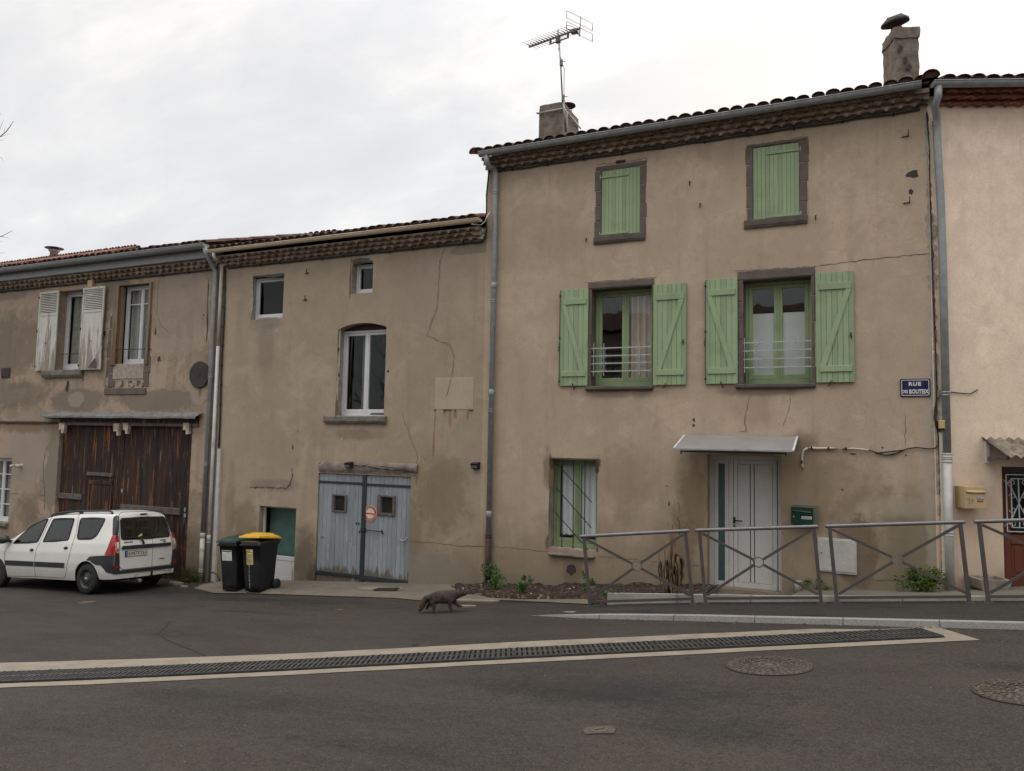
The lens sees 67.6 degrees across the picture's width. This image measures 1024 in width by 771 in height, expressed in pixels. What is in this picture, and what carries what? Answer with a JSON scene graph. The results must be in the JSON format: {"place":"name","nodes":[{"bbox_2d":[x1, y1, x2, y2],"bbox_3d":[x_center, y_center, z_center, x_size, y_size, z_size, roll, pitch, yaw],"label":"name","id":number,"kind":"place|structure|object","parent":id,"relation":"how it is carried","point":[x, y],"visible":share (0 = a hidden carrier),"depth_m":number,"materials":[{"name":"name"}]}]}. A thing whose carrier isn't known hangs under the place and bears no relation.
{"place":"outdoors","nodes":[
{"label":"outdoors","id":0,"kind":"place"},
{"bbox_2d":[0,577,1023,770],"bbox_3d":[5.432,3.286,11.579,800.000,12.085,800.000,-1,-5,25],"label":"road","id":1,"kind":"structure","parent":0,"point":[908,707],"depth_m":6.43,"materials":[{"name":"asphalt"}]},
{"bbox_2d":[0,113,12,238],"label":"bare tree","id":2,"kind":"object","parent":1,"relation":"on","point":[3,161],"visible":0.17,"depth_m":35.23,"materials":[{"name":"brown plant"}]},
{"bbox_2d":[0,244,140,264],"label":"house","id":3,"kind":"structure","parent":1,"relation":"on","point":[54,251],"depth_m":42.06,"materials":[{"name":"paint"}]},
{"bbox_2d":[77,601,95,603],"bbox_3d":[-7.927,4.050,14.257,0.320,0.026,0.320,-5,-8,25],"label":"valve cover","id":4,"kind":"object","parent":1,"relation":"on","point":[84,602],"visible":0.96,"depth_m":14.23,"materials":[{"name":"metal"}]},
{"bbox_2d":[0,491,175,593],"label":"parked car","id":5,"kind":"object","parent":1,"relation":"on","point":[84,551],"visible":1,"depth_m":16.00,"materials":[{"name":"white metal"}]},
{"bbox_2d":[0,229,338,581],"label":"old house","id":6,"kind":"structure","parent":1,"relation":"on","point":[106,402],"depth_m":19.10,"materials":[{"name":"paint"}]},
{"bbox_2d":[1,368,10,377],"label":"vent plate","id":7,"kind":"object","parent":6,"relation":"attached to","point":[5,372],"visible":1,"depth_m":20.80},
{"bbox_2d":[0,458,11,521],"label":"window","id":8,"kind":"structure","parent":6,"relation":"in","point":[5,469],"depth_m":20.80,"materials":[{"name":"plastic"}]},
{"bbox_2d":[63,291,92,369],"bbox_3d":[-11.215,-1.417,20.048,1.323,2.101,0.164,-1,-5,25],"label":"window","id":9,"kind":"structure","parent":6,"relation":"in","point":[74,362],"depth_m":20.22,"materials":[{"name":"glass"}]},
{"bbox_2d":[87,280,95,287],"bbox_3d":[-10.747,-2.586,19.546,0.180,0.215,0.110,-1,-5,25],"label":"junction box","id":10,"kind":"object","parent":6,"relation":"attached to","point":[91,283],"visible":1,"depth_m":19.50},
{"bbox_2d":[57,425,125,527],"bbox_3d":[-10.640,2.817,19.198,2.369,3.637,0.079,-1,-5,25],"label":"barn door","id":11,"kind":"structure","parent":6,"relation":"in","point":[92,456],"depth_m":19.23,"materials":[{"name":"brown wood"}]},
{"bbox_2d":[0,268,216,292],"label":"eave cable","id":12,"kind":"object","parent":6,"relation":"attached to","point":[135,277],"visible":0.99,"depth_m":19.24,"materials":[{"name":"black metal"}]},
{"bbox_2d":[123,285,148,363],"bbox_3d":[-9.210,-1.485,19.097,1.131,2.011,0.164,-1,-5,25],"label":"window","id":13,"kind":"structure","parent":6,"relation":"in","point":[139,304],"depth_m":19.22,"materials":[{"name":"glass"}]},
{"bbox_2d":[120,426,191,579],"bbox_3d":[-8.513,2.785,18.207,2.338,3.637,0.081,-1,-5,25],"label":"barn door","id":14,"kind":"structure","parent":6,"relation":"in","point":[157,459],"depth_m":18.19,"materials":[{"name":"brown wood"}]},
{"bbox_2d":[189,361,208,387],"bbox_3d":[-7.252,-0.252,17.756,0.620,0.620,0.070,-1,-5,25],"label":"blank disc","id":15,"kind":"object","parent":6,"relation":"attached to","point":[198,375],"visible":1,"depth_m":17.73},
{"bbox_2d":[169,581,183,584],"bbox_3d":[-7.408,4.361,16.800,0.439,0.083,0.207,-1,-5,25],"label":"loose stone","id":16,"kind":"object","parent":1,"relation":"on","point":[175,583],"visible":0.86,"depth_m":16.75,"materials":[{"name":"stone"}]},
{"bbox_2d":[157,621,205,655],"bbox_3d":[-4.499,3.354,10.175,0.313,0.259,3.198,4,-5,-31],"label":"road crack","id":17,"kind":"object","parent":1,"relation":"on","point":[176,643],"visible":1,"depth_m":10.01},
{"bbox_2d":[174,564,209,582],"bbox_3d":[-7.289,4.228,17.233,1.167,0.448,0.594,-1,-5,25],"label":"weed tuft","id":18,"kind":"object","parent":1,"relation":"on","point":[188,573],"visible":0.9,"depth_m":17.19,"materials":[{"name":"green plant"}]},
{"bbox_2d":[183,574,204,581],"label":"leafy plant","id":19,"kind":"object","parent":1,"relation":"on","point":[194,576],"visible":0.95,"depth_m":17.08,"materials":[{"name":"green plant"}]},
{"bbox_2d":[205,213,485,583],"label":"house","id":20,"kind":"structure","parent":1,"relation":"on","point":[370,367],"depth_m":15.95,"materials":[{"name":"paint"}]},
{"bbox_2d":[218,269,225,447],"bbox_3d":[-6.638,-0.642,17.492,0.108,4.123,0.050,-1,-5,25],"label":"drop cable","id":21,"kind":"object","parent":20,"relation":"attached to","point":[222,345],"visible":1,"depth_m":17.48,"materials":[{"name":"black rubber"}]},
{"bbox_2d":[255,277,283,319],"bbox_3d":[-5.406,-1.955,17.235,0.922,0.961,0.072,-1,-5,25],"label":"window","id":22,"kind":"structure","parent":20,"relation":"in","point":[275,279],"depth_m":17.36,"materials":[{"name":"plastic"}]},
{"bbox_2d":[263,506,295,579],"bbox_3d":[-4.986,3.452,16.658,1.017,1.636,0.192,-1,-5,25],"label":"side door","id":23,"kind":"structure","parent":20,"relation":"in","point":[282,519],"depth_m":16.73,"materials":[{"name":"teal"}]},
{"bbox_2d":[315,473,362,581],"bbox_3d":[-3.593,3.035,15.848,1.156,2.382,0.074,-1,-5,25],"label":"garage door","id":24,"kind":"structure","parent":20,"relation":"in","point":[338,551],"depth_m":15.84,"materials":[{"name":"blue wood"}]},
{"bbox_2d":[344,462,352,467],"bbox_3d":[-3.356,1.631,15.696,0.150,0.136,0.130,-1,-5,25],"label":"solar lamp","id":25,"kind":"object","parent":20,"relation":"attached to","point":[348,464],"visible":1,"depth_m":15.67,"materials":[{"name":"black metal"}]},
{"bbox_2d":[228,170,489,268],"bbox_3d":[-3.491,-3.483,16.232,6.726,1.528,0.091,-1,-5,25],"label":"eave cable","id":26,"kind":"object","parent":20,"relation":"attached to","point":[366,253],"visible":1,"depth_m":15.73,"materials":[{"name":"black metal"}]},
{"bbox_2d":[341,329,386,415],"bbox_3d":[-3.011,-0.254,16.160,1.226,1.809,0.262,-1,-5,25],"label":"window","id":27,"kind":"structure","parent":20,"relation":"in","point":[364,411],"depth_m":16.15,"materials":[{"name":"plastic"}]},
{"bbox_2d":[356,264,372,292],"bbox_3d":[-3.060,-2.244,16.210,0.540,0.647,0.072,-1,-5,25],"label":"window","id":28,"kind":"structure","parent":20,"relation":"in","point":[369,266],"depth_m":16.28,"materials":[{"name":"plastic"}]},
{"bbox_2d":[360,475,410,582],"bbox_3d":[-2.545,3.016,15.344,1.170,2.378,0.105,-1,-5,25],"label":"garage door","id":29,"kind":"structure","parent":20,"relation":"in","point":[386,560],"depth_m":15.33,"materials":[{"name":"blue wood"}]},
{"bbox_2d":[365,505,376,521],"bbox_3d":[-2.882,2.599,15.536,0.330,0.330,0.010,-1,-5,25],"label":"parking sign","id":30,"kind":"object","parent":29,"relation":"attached to","point":[371,513],"visible":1,"depth_m":15.53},
{"bbox_2d":[471,462,479,468],"bbox_3d":[-0.701,1.520,14.512,0.150,0.136,0.130,-1,-5,25],"label":"solar lamp","id":31,"kind":"object","parent":20,"relation":"attached to","point":[475,465],"visible":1,"depth_m":14.48,"materials":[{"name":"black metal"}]},
{"bbox_2d":[195,580,595,603],"bbox_3d":[-2.500,3.782,14.236,8.981,0.791,1.846,-1,-5,25],"label":"concrete apron","id":32,"kind":"object","parent":1,"relation":"on","point":[412,591],"visible":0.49,"depth_m":14.37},
{"bbox_2d":[216,534,255,590],"bbox_3d":[-5.429,3.487,15.168,0.520,1.059,0.662,-4,-8,25],"label":"wheelie bin","id":33,"kind":"object","parent":32,"relation":"on","point":[232,564],"visible":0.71,"depth_m":14.93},
{"bbox_2d":[239,532,280,591],"bbox_3d":[-4.897,3.415,14.911,0.520,1.102,0.664,-4,-8,25],"label":"wheelie bin","id":34,"kind":"object","parent":32,"relation":"on","point":[259,560],"visible":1,"depth_m":14.71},
{"bbox_2d":[373,587,399,590],"bbox_3d":[-2.303,3.741,14.022,0.440,0.050,0.200,-5,-8,18],"label":"gully cover","id":35,"kind":"object","parent":32,"relation":"on","point":[387,589],"visible":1,"depth_m":13.95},
{"bbox_2d":[356,587,575,612],"bbox_3d":[-0.830,3.504,12.503,5.676,0.507,0.750,-3,-6,43],"label":"concrete patch","id":36,"kind":"object","parent":32,"relation":"on","point":[458,600],"visible":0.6,"depth_m":12.57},
{"bbox_2d":[418,586,467,612],"bbox_3d":[-1.050,3.236,11.531,0.772,0.390,0.236,-3,-4,3],"label":"cat","id":37,"kind":"object","parent":1,"relation":"on","point":[446,597],"visible":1,"depth_m":11.47},
{"bbox_2d":[0,627,978,687],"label":"drain surround","id":38,"kind":"object","parent":1,"relation":"on","point":[947,634],"visible":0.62,"depth_m":8.49,"materials":[{"name":"concrete"}]},
{"bbox_2d":[5,636,944,682],"bbox_3d":[-3.363,2.978,8.134,15.809,0.968,0.446,1,-4,-1],"label":"drain channel","id":39,"kind":"object","parent":38,"relation":"on","point":[510,654],"visible":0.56,"depth_m":8.15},
{"bbox_2d":[0,669,54,682],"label":"drain grate","id":40,"kind":"object","parent":39,"relation":"on","point":[19,676],"visible":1,"depth_m":8.11,"materials":[{"name":"metal"}]},
{"bbox_2d":[28,667,99,681],"bbox_3d":[-4.733,3.062,8.113,0.494,0.021,0.484,-2,-8,-1],"label":"drain grate","id":41,"kind":"object","parent":39,"relation":"on","point":[65,674],"visible":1,"depth_m":8.07,"materials":[{"name":"metal"}]},
{"bbox_2d":[77,665,145,679],"bbox_3d":[-4.232,3.045,8.120,0.494,0.020,0.484,-2,-8,-1],"label":"drain grate","id":42,"kind":"object","parent":39,"relation":"on","point":[111,672],"visible":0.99,"depth_m":8.08,"materials":[{"name":"metal"}]},
{"bbox_2d":[126,663,191,677],"bbox_3d":[-3.732,3.026,8.126,0.494,0.021,0.484,-2,-8,-1],"label":"drain grate","id":43,"kind":"object","parent":39,"relation":"on","point":[160,670],"visible":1,"depth_m":8.09,"materials":[{"name":"metal"}]},
{"bbox_2d":[175,661,237,674],"bbox_3d":[-3.232,3.006,8.133,0.494,0.020,0.484,-2,-8,-1],"label":"drain grate","id":44,"kind":"object","parent":39,"relation":"on","point":[207,668],"visible":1,"depth_m":8.10,"materials":[{"name":"metal"}]},
{"bbox_2d":[224,659,284,672],"bbox_3d":[-2.731,2.984,8.140,0.494,0.022,0.484,-3,-8,-1],"label":"drain grate","id":45,"kind":"object","parent":39,"relation":"on","point":[256,666],"visible":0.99,"depth_m":8.10,"materials":[{"name":"metal"}]},
{"bbox_2d":[273,657,330,670],"bbox_3d":[-2.231,2.962,8.148,0.494,0.021,0.484,-3,-8,-1],"label":"drain grate","id":46,"kind":"object","parent":39,"relation":"on","point":[294,664],"visible":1,"depth_m":8.12,"materials":[{"name":"metal"}]},
{"bbox_2d":[321,655,376,667],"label":"drain grate","id":47,"kind":"object","parent":39,"relation":"on","point":[333,662],"visible":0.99,"depth_m":8.12,"materials":[{"name":"metal"}]},
{"bbox_2d":[370,652,421,665],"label":"drain grate","id":48,"kind":"object","parent":39,"relation":"on","point":[381,659],"visible":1,"depth_m":8.14,"materials":[{"name":"metal"}]},
{"bbox_2d":[418,650,467,662],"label":"drain grate","id":49,"kind":"object","parent":39,"relation":"on","point":[445,656],"visible":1,"depth_m":8.14,"materials":[{"name":"metal"}]},
{"bbox_2d":[466,648,513,660],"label":"drain grate","id":50,"kind":"object","parent":39,"relation":"on","point":[488,654],"visible":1,"depth_m":8.15,"materials":[{"name":"metal"}]},
{"bbox_2d":[514,645,561,657],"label":"drain grate","id":51,"kind":"object","parent":39,"relation":"on","point":[539,651],"visible":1,"depth_m":8.16,"materials":[{"name":"metal"}]},
{"bbox_2d":[560,643,609,655],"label":"drain grate","id":52,"kind":"object","parent":39,"relation":"on","point":[586,648],"visible":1,"depth_m":8.16,"materials":[{"name":"metal"}]},
{"bbox_2d":[605,641,657,652],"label":"drain grate","id":53,"kind":"object","parent":39,"relation":"on","point":[631,646],"visible":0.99,"depth_m":8.17,"materials":[{"name":"metal"}]},
{"bbox_2d":[650,638,705,650],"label":"drain grate","id":54,"kind":"object","parent":39,"relation":"on","point":[673,645],"visible":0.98,"depth_m":8.18,"materials":[{"name":"metal"}]},
{"bbox_2d":[696,636,753,648],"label":"drain grate","id":55,"kind":"object","parent":39,"relation":"on","point":[737,641],"visible":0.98,"depth_m":8.18,"materials":[{"name":"metal"}]},
{"bbox_2d":[741,634,801,645],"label":"drain grate","id":56,"kind":"object","parent":39,"relation":"on","point":[769,640],"visible":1,"depth_m":8.18,"materials":[{"name":"metal"}]},
{"bbox_2d":[786,632,848,643],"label":"drain grate","id":57,"kind":"object","parent":39,"relation":"on","point":[819,637],"visible":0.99,"depth_m":8.19,"materials":[{"name":"metal"}]},
{"bbox_2d":[831,630,896,641],"bbox_3d":[3.776,2.689,8.233,0.494,0.021,0.484,-2,-8,-1],"label":"drain grate","id":58,"kind":"object","parent":39,"relation":"on","point":[864,635],"visible":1,"depth_m":8.19,"materials":[{"name":"metal"}]},
{"bbox_2d":[877,627,943,638],"bbox_3d":[4.276,2.667,8.240,0.494,0.021,0.484,-3,-8,-1],"label":"drain grate","id":59,"kind":"object","parent":39,"relation":"on","point":[908,633],"visible":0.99,"depth_m":8.20,"materials":[{"name":"metal"}]},
{"bbox_2d":[451,581,718,604],"bbox_3d":[0.798,3.471,12.697,4.850,0.618,1.874,-1,-5,25],"label":"soil bed","id":60,"kind":"object","parent":1,"relation":"on","point":[539,592],"visible":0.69,"depth_m":12.67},
{"bbox_2d":[480,562,502,585],"bbox_3d":[-0.370,3.438,13.942,0.462,0.442,0.384,-1,-5,25],"label":"leafy plant","id":61,"kind":"object","parent":60,"relation":"on","point":[491,571],"visible":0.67,"depth_m":13.93,"materials":[{"name":"green plant"}]},
{"bbox_2d":[486,574,505,589],"bbox_3d":[-0.259,3.398,13.184,0.255,0.322,0.383,4,-5,-31],"label":"leafy plant","id":62,"kind":"object","parent":60,"relation":"on","point":[495,581],"visible":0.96,"depth_m":13.17,"materials":[{"name":"green plant"}]},
{"bbox_2d":[514,575,533,592],"bbox_3d":[0.198,3.303,12.736,0.297,0.334,0.243,2,-4,-15],"label":"leafy plant","id":63,"kind":"object","parent":60,"relation":"on","point":[519,585],"visible":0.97,"depth_m":12.69,"materials":[{"name":"green plant"}]},
{"bbox_2d":[582,569,595,592],"bbox_3d":[1.193,3.100,12.061,0.215,0.381,0.233,2,-4,-12],"label":"leafy plant","id":64,"kind":"object","parent":60,"relation":"on","point":[592,581],"visible":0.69,"depth_m":12.02,"materials":[{"name":"green plant"}]},
{"bbox_2d":[603,590,620,595],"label":"leafy plant","id":65,"kind":"object","parent":60,"relation":"on","point":[608,591],"visible":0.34,"depth_m":11.44,"materials":[{"name":"green plant"}]},
{"bbox_2d":[658,499,684,593],"bbox_3d":[2.373,2.443,11.438,0.425,1.474,0.305,-1,-5,25],"label":"withered plant","id":66,"kind":"object","parent":60,"relation":"on","point":[673,567],"visible":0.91,"depth_m":11.37,"materials":[{"name":"brown plant"}]},
{"bbox_2d":[163,579,1017,643],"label":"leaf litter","id":67,"kind":"object","parent":1,"relation":"on","point":[620,604],"visible":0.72,"depth_m":11.89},
{"bbox_2d":[583,726,615,734],"bbox_3d":[0.621,2.456,5.437,0.230,0.036,0.150,-4,-7,5],"label":"valve cover","id":68,"kind":"object","parent":1,"relation":"on","point":[596,730],"visible":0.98,"depth_m":5.42,"materials":[{"name":"metal"}]},
{"bbox_2d":[466,14,941,600],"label":"tall house","id":69,"kind":"structure","parent":1,"relation":"on","point":[648,308],"depth_m":12.88,"materials":[{"name":"paint"}]},
{"bbox_2d":[523,11,592,131],"bbox_3d":[0.852,-6.266,15.557,1.432,2.304,0.699,-1,-5,25],"label":"tv aerial","id":70,"kind":"object","parent":69,"relation":"attached to","point":[559,39],"visible":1,"depth_m":15.54,"materials":[{"name":"metal"}]},
{"bbox_2d":[558,48,567,132],"bbox_3d":[1.024,-5.980,15.489,0.244,1.828,0.021,-1,-5,27],"label":"aerial lead","id":71,"kind":"object","parent":70,"relation":"attached to","point":[564,87],"visible":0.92,"depth_m":15.48,"materials":[{"name":"black rubber"}]},
{"bbox_2d":[553,459,597,548],"bbox_3d":[1.220,2.149,13.989,0.923,1.590,0.163,-1,-5,25],"label":"window","id":72,"kind":"structure","parent":69,"relation":"in","point":[579,465],"depth_m":13.99,"materials":[{"name":"green glass"}]},
{"bbox_2d":[595,288,651,385],"bbox_3d":[2.071,-0.836,13.863,1.111,1.781,0.164,-1,-5,25],"label":"window","id":73,"kind":"structure","parent":69,"relation":"in","point":[636,304],"depth_m":13.82,"materials":[{"name":"green glass"}]},
{"bbox_2d":[497,107,919,169],"bbox_3d":[2.972,-4.226,13.296,7.282,0.047,0.017,-1,-5,25],"label":"eave cable","id":74,"kind":"object","parent":69,"relation":"attached to","point":[717,137],"visible":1,"depth_m":13.01,"materials":[{"name":"black metal"}]},
{"bbox_2d":[498,109,919,171],"bbox_3d":[2.975,-4.190,13.300,7.283,0.063,0.050,-1,-5,25],"label":"eave cable","id":75,"kind":"object","parent":69,"relation":"attached to","point":[704,141],"visible":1,"depth_m":13.05,"materials":[{"name":"black metal"}]},
{"bbox_2d":[673,434,797,456],"bbox_3d":[3.564,0.947,12.190,1.821,0.323,0.810,-1,-5,25],"label":"door canopy","id":76,"kind":"object","parent":69,"relation":"attached to","point":[725,444],"visible":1,"depth_m":12.11,"materials":[{"name":"metal"}]},
{"bbox_2d":[710,455,781,590],"bbox_3d":[3.846,2.284,12.625,1.178,2.248,0.136,-1,-5,25],"label":"front door","id":77,"kind":"structure","parent":69,"relation":"in","point":[743,489],"depth_m":12.64,"materials":[{"name":"plastic"}]},
{"bbox_2d":[745,279,811,383],"bbox_3d":[4.431,-0.866,12.715,1.057,1.740,0.072,-1,-5,25],"label":"window","id":78,"kind":"structure","parent":69,"relation":"in","point":[778,325],"depth_m":12.71,"materials":[{"name":"green glass"}]},
{"bbox_2d":[791,504,817,524],"bbox_3d":[4.579,2.036,11.970,0.387,0.319,0.200,-1,-5,25],"label":"letter box","id":79,"kind":"object","parent":69,"relation":"attached to","point":[804,514],"visible":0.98,"depth_m":11.91,"materials":[{"name":"metal"}]},
{"bbox_2d":[791,506,812,524],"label":"door","id":80,"kind":"structure","parent":79,"relation":"in","point":[797,519],"depth_m":11.91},
{"bbox_2d":[801,446,846,467],"bbox_3d":[4.878,1.131,11.977,0.672,0.351,0.050,-1,-5,25],"label":"wall conduit","id":81,"kind":"object","parent":69,"relation":"attached to","point":[819,448],"depth_m":12.02,"materials":[{"name":"beige plastic"}]},
{"bbox_2d":[817,537,856,574],"bbox_3d":[5.017,2.631,11.804,0.556,0.528,0.040,-1,-5,25],"label":"meter box","id":82,"kind":"object","parent":69,"relation":"attached to","point":[845,553],"visible":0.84,"depth_m":11.77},
{"bbox_2d":[819,539,855,572],"bbox_3d":[5.011,2.626,11.791,0.520,0.476,0.010,-1,-5,25],"label":"door","id":83,"kind":"structure","parent":82,"relation":"in","point":[844,551],"depth_m":11.78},
{"bbox_2d":[869,430,938,455],"bbox_3d":[5.899,0.868,11.529,0.951,0.396,0.020,-1,-5,25],"label":"loose wire","id":84,"kind":"object","parent":69,"relation":"attached to","point":[880,453],"visible":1,"depth_m":11.54,"materials":[{"name":"black metal"}]},
{"bbox_2d":[900,378,930,396],"bbox_3d":[6.080,0.033,11.532,0.405,0.270,0.026,-1,-5,25],"label":"street sign","id":85,"kind":"object","parent":69,"relation":"attached to","point":[915,387],"visible":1,"depth_m":11.52,"materials":[{"name":"blue metal"}]},
{"bbox_2d":[926,112,938,432],"bbox_3d":[6.346,-1.746,11.548,0.073,4.911,0.017,-1,-5,25],"label":"drop cable","id":86,"kind":"object","parent":69,"relation":"attached to","point":[932,269],"visible":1,"depth_m":11.54,"materials":[{"name":"black metal"}]},
{"bbox_2d":[938,420,944,430],"bbox_3d":[6.357,0.593,11.316,0.084,0.153,0.100,-1,-5,25],"label":"junction box","id":87,"kind":"object","parent":69,"relation":"attached to","point":[941,425],"visible":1,"depth_m":11.28,"materials":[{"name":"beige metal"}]},
{"bbox_2d":[939,432,944,577],"bbox_3d":[6.339,1.754,11.257,0.060,2.130,0.048,-1,-5,25],"label":"cable duct","id":88,"kind":"object","parent":69,"relation":"attached to","point":[941,497],"visible":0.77,"depth_m":11.25,"materials":[{"name":"beige plastic"}]},
{"bbox_2d":[725,656,813,675],"bbox_3d":[2.398,2.617,7.137,0.786,0.034,0.786,-4,-8,7],"label":"manhole cover","id":89,"kind":"object","parent":1,"relation":"on","point":[769,666],"visible":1,"depth_m":7.08,"materials":[{"name":"metal"}]},
{"bbox_2d":[531,614,1023,629],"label":"kerb","id":90,"kind":"structure","parent":1,"relation":"on","point":[982,624],"depth_m":9.13,"materials":[{"name":"concrete"}]},
{"bbox_2d":[607,593,1023,604],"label":"border kerb","id":91,"kind":"structure","parent":1,"relation":"on","point":[698,598],"depth_m":10.70,"materials":[{"name":"concrete"}]},
{"bbox_2d":[926,73,1023,590],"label":"peach house","id":92,"kind":"structure","parent":1,"relation":"on","point":[976,129],"depth_m":11.46,"materials":[{"name":"paint"}]},
{"bbox_2d":[934,389,977,429],"bbox_3d":[6.600,0.359,11.348,0.649,0.626,0.061,1,-4,3],"label":"loose wire","id":93,"kind":"object","parent":92,"relation":"attached to","point":[938,398],"visible":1,"depth_m":11.37,"materials":[{"name":"black metal"}]},
{"bbox_2d":[955,486,986,508],"bbox_3d":[6.684,1.625,11.136,0.307,0.317,0.307,1,-4,4],"label":"letter box","id":94,"kind":"object","parent":92,"relation":"attached to","point":[970,497],"visible":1,"depth_m":11.01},
{"bbox_2d":[964,486,986,508],"bbox_3d":[6.675,1.616,11.015,0.307,0.317,0.020,1,-4,4],"label":"door","id":95,"kind":"structure","parent":94,"relation":"in","point":[975,505],"depth_m":11.01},
{"bbox_2d":[982,437,1023,462],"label":"awning","id":96,"kind":"object","parent":92,"relation":"attached to","point":[1008,448],"visible":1,"depth_m":11.09,"materials":[{"name":"plastic"}]},
{"bbox_2d":[1002,467,1023,586],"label":"entrance door","id":97,"kind":"structure","parent":92,"relation":"in","point":[1013,550],"depth_m":11.29,"materials":[{"name":"red wood"}]},
{"bbox_2d":[971,679,1023,705],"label":"manhole cover","id":98,"kind":"object","parent":1,"relation":"on","point":[1008,691],"visible":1,"depth_m":5.93,"materials":[{"name":"metal"}]},
{"bbox_2d":[0,0,1023,261],"label":"sky","id":99,"kind":"structure","parent":0,"point":[144,123],"materials":[{"name":"white"}]},
{"bbox_2d":[538,601,1023,620],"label":"pavement","id":100,"kind":"structure","parent":0,"point":[983,611],"depth_m":9.77,"materials":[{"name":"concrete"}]},
{"bbox_2d":[579,529,696,607],"bbox_3d":[1.795,2.666,11.017,1.683,1.259,0.080,0,-4,17],"label":"barrier","id":101,"kind":"object","parent":100,"relation":"on","point":[584,537],"visible":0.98,"depth_m":11.00,"materials":[{"name":"metal"}]},
{"bbox_2d":[695,525,824,603],"bbox_3d":[3.399,2.505,10.550,1.706,1.232,0.080,0,-4,17],"label":"barrier","id":102,"kind":"object","parent":100,"relation":"on","point":[810,527],"visible":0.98,"depth_m":10.53,"materials":[{"name":"metal"}]},
{"bbox_2d":[824,520,973,603],"bbox_3d":[5.067,2.357,10.063,1.767,1.235,0.080,0,-4,17],"label":"barrier","id":103,"kind":"object","parent":100,"relation":"on","point":[960,523],"visible":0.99,"depth_m":10.03,"materials":[{"name":"metal"}]},
{"bbox_2d":[792,586,1023,595],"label":"concrete strip","id":104,"kind":"object","parent":100,"relation":"on","point":[1016,590],"visible":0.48,"depth_m":10.85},
{"bbox_2d":[794,580,801,592],"bbox_3d":[4.463,3.146,11.931,0.124,0.195,0.121,-1,-5,25],"label":"pipe stub","id":105,"kind":"object","parent":104,"relation":"on","point":[797,588],"visible":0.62,"depth_m":11.89,"materials":[{"name":"plastic"}]},
{"bbox_2d":[803,578,832,589],"bbox_3d":[4.703,3.069,11.778,0.444,0.205,0.262,-1,-5,25],"label":"leafy plant","id":106,"kind":"object","parent":104,"relation":"on","point":[808,582],"visible":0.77,"depth_m":11.78,"materials":[{"name":"green plant"}]},
{"bbox_2d":[893,565,945,591],"bbox_3d":[5.878,2.804,11.062,0.693,0.435,0.477,-1,-5,25],"label":"shrub","id":107,"kind":"object","parent":104,"relation":"on","point":[920,582],"visible":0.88,"depth_m":11.02,"materials":[{"name":"green plant"}]},
{"bbox_2d":[969,575,1011,589],"bbox_3d":[6.829,2.830,10.966,0.447,0.151,0.416,1,-4,4],"label":"stone trough","id":108,"kind":"object","parent":104,"relation":"on","point":[976,581],"visible":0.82,"depth_m":10.84,"materials":[{"name":"stone"}]},
{"bbox_2d":[973,518,1023,602],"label":"barrier","id":109,"kind":"object","parent":100,"relation":"on","point":[980,525],"visible":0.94,"depth_m":9.74,"materials":[{"name":"metal"}]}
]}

